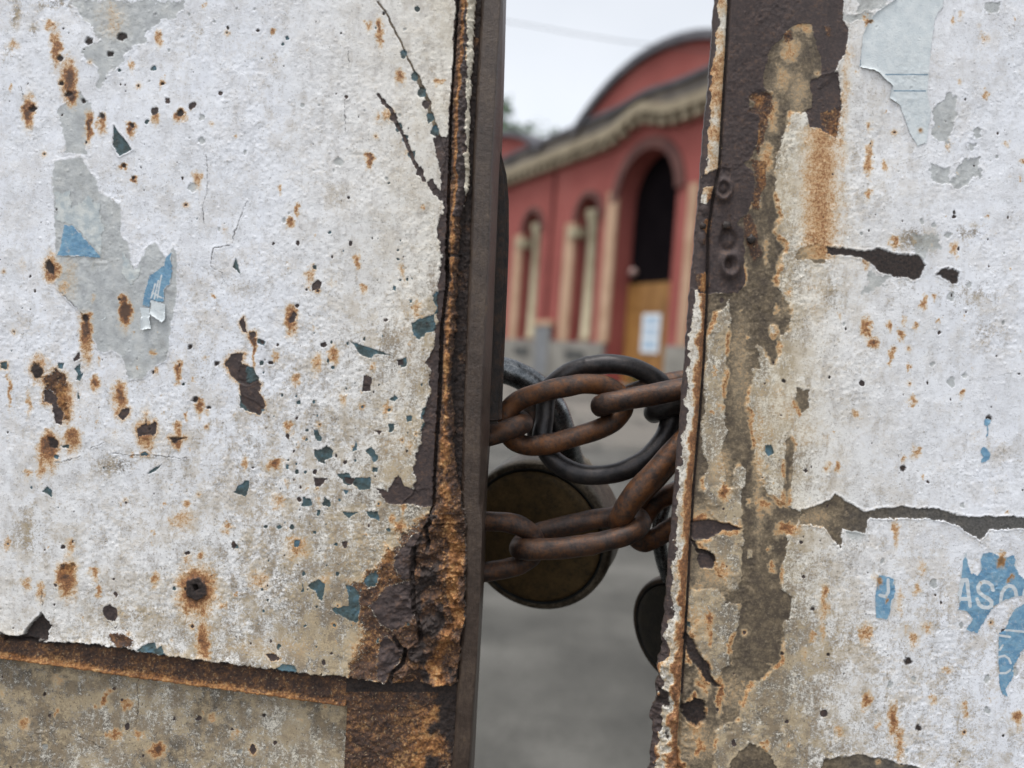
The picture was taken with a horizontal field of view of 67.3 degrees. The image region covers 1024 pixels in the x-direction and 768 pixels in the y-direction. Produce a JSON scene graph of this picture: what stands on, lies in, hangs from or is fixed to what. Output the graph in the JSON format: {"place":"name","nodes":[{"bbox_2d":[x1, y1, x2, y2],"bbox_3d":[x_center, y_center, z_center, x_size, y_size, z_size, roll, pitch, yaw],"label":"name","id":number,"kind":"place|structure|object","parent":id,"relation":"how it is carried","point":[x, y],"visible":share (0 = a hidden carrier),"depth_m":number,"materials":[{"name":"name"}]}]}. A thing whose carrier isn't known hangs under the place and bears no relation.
{"place":"outdoors","nodes":[
{"label":"outdoors","id":0,"kind":"place"},
{"bbox_2d":[474,443,674,767],"bbox_3d":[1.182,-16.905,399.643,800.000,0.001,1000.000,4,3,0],"label":"ground","id":1,"kind":"structure","parent":0,"point":[571,686],"depth_m":2.85,"materials":[{"name":"concrete"}]},
{"bbox_2d":[0,0,508,767],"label":"gate leaf","id":2,"kind":"object","parent":1,"relation":"on","point":[252,292],"visible":1,"depth_m":0.27,"materials":[{"name":"paint"}]},
{"bbox_2d":[489,410,532,446],"bbox_3d":[-0.014,0.020,0.314,0.045,0.022,0.026,4,3,0],"label":"chain link","id":3,"kind":"object","parent":2,"relation":"attached to","point":[520,424],"visible":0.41,"depth_m":0.30,"materials":[{"name":"brown metal"}]},
{"bbox_2d":[484,511,543,581],"bbox_3d":[-0.011,0.067,0.315,0.048,0.031,0.013,4,3,0],"label":"chain link","id":4,"kind":"object","parent":2,"relation":"attached to","point":[521,526],"visible":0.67,"depth_m":0.31,"materials":[{"name":"brown metal"}]},
{"bbox_2d":[509,506,651,560],"bbox_3d":[0.028,0.061,0.315,0.057,0.024,0.028,4,3,0],"label":"chain link","id":5,"kind":"object","parent":4,"relation":"attached to","point":[550,545],"visible":0.95,"depth_m":0.30,"materials":[{"name":"brown metal"}]},
{"bbox_2d":[523,404,553,435],"bbox_3d":[0.012,0.016,0.336,0.010,0.028,0.020,6,3,31],"label":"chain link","id":6,"kind":"object","parent":2,"relation":"attached to","point":[530,410],"visible":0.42,"depth_m":0.33,"materials":[{"name":"metal"}]},
{"bbox_2d":[485,357,617,608],"bbox_3d":[0.008,0.046,0.359,0.091,0.116,0.053,4,3,0],"label":"padlock","id":7,"kind":"object","parent":6,"relation":"hanging from","point":[534,489],"visible":0.33,"depth_m":0.35,"materials":[{"name":"gold metal"}]},
{"bbox_2d":[503,95,532,133],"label":"tree","id":8,"kind":"object","parent":1,"relation":"on","point":[507,108],"visible":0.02,"depth_m":60.70,"materials":[{"name":"green plant"}]},
{"bbox_2d":[524,118,558,135],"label":"tree","id":9,"kind":"object","parent":1,"relation":"on","point":[529,124],"visible":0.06,"depth_m":64.04,"materials":[{"name":"green plant"}]},
{"bbox_2d":[502,28,711,384],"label":"market hall","id":10,"kind":"structure","parent":1,"relation":"on","point":[603,192],"depth_m":31.41,"materials":[{"name":"red stone"}]},
{"bbox_2d":[533,326,548,373],"bbox_3d":[1.364,-1.596,36.051,0.035,2.260,1.300,3,3,-26],"label":"service door","id":11,"kind":"structure","parent":10,"relation":"in","point":[541,334],"depth_m":36.02,"materials":[{"name":"grey paint"}]},
{"bbox_2d":[621,281,670,384],"bbox_3d":[5.445,-1.881,29.953,0.105,4.130,3.630,3,3,-26],"label":"door","id":12,"kind":"structure","parent":10,"relation":"in","point":[645,298],"depth_m":30.42,"materials":[{"name":"paint"}]},
{"bbox_2d":[630,154,677,283],"bbox_3d":[5.829,-6.440,29.783,0.045,4.945,3.650,3,3,-26],"label":"transom window","id":13,"kind":"structure","parent":10,"relation":"in","point":[656,202],"depth_m":30.13,"materials":[{"name":"black glass"}]},
{"bbox_2d":[647,0,1023,767],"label":"gate leaf","id":14,"kind":"object","parent":1,"relation":"on","point":[845,572],"visible":1,"depth_m":0.27,"materials":[{"name":"paint"}]},
{"bbox_2d":[590,370,682,416],"bbox_3d":[0.064,0.003,0.313,0.064,0.026,0.029,4,3,0],"label":"chain link","id":15,"kind":"object","parent":14,"relation":"attached to","point":[636,394],"visible":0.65,"depth_m":0.30,"materials":[{"name":"brown metal"}]},
{"bbox_2d":[498,374,633,455],"bbox_3d":[0.021,0.013,0.314,0.056,0.035,0.011,4,3,0],"label":"chain link","id":16,"kind":"object","parent":15,"relation":"hanging from","point":[516,402],"visible":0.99,"depth_m":0.31,"materials":[{"name":"metal"}]},
{"bbox_2d":[532,354,678,484],"bbox_3d":[0.040,0.015,0.319,0.062,0.054,0.016,4,3,4],"label":"metal ring","id":17,"kind":"object","parent":15,"relation":"hanging from","point":[559,464],"visible":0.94,"depth_m":0.32,"materials":[{"name":"metal"}]},
{"bbox_2d":[643,401,679,422],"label":"chain link","id":18,"kind":"object","parent":15,"relation":"attached to","point":[655,414],"visible":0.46,"depth_m":0.31,"materials":[{"name":"metal"}]},
{"bbox_2d":[608,429,678,528],"bbox_3d":[0.065,0.033,0.314,0.048,0.062,0.029,4,3,0],"label":"chain link","id":19,"kind":"object","parent":18,"relation":"hanging from","point":[648,481],"visible":0.58,"depth_m":0.30,"materials":[{"name":"metal"}]},
{"bbox_2d":[630,482,673,551],"bbox_3d":[0.068,0.056,0.326,0.038,0.030,0.014,4,3,0],"label":"chain link","id":20,"kind":"object","parent":19,"relation":"hanging from","point":[655,537],"visible":0.45,"depth_m":0.32,"materials":[{"name":"metal"}]},
{"bbox_2d":[633,480,673,671],"bbox_3d":[0.080,0.090,0.348,0.042,0.096,0.052,2,3,-42],"label":"padlock","id":21,"kind":"object","parent":20,"relation":"hanging from","point":[648,612],"visible":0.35,"depth_m":0.35,"materials":[{"name":"black painted metal"},{"name":"steel"}]},
{"bbox_2d":[502,384,658,447],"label":"stone paving","id":22,"kind":"structure","parent":0,"point":[637,430],"depth_m":13.58,"materials":[{"name":"grey stone"}]},
{"bbox_2d":[506,21,709,51],"bbox_3d":[4.067,-6.170,13.722,11.582,0.534,0.014,4,3,0],"label":"overhead cable","id":23,"kind":"object","parent":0,"point":[605,38],"visible":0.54,"depth_m":13.72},
{"bbox_2d":[503,0,713,137],"label":"sky","id":24,"kind":"structure","parent":0,"point":[551,76],"materials":[{"name":"white"}]},
{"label":"pavement","id":25,"kind":"structure","parent":0,"visible":0},
{"bbox_2d":[626,377,637,381],"bbox_3d":[4.709,-0.162,27.599,1.287,0.795,1.105,4,3,0],"label":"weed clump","id":26,"kind":"object","parent":25,"relation":"on","point":[631,379],"visible":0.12,"depth_m":27.42,"materials":[{"name":"brown plant"}]}
]}

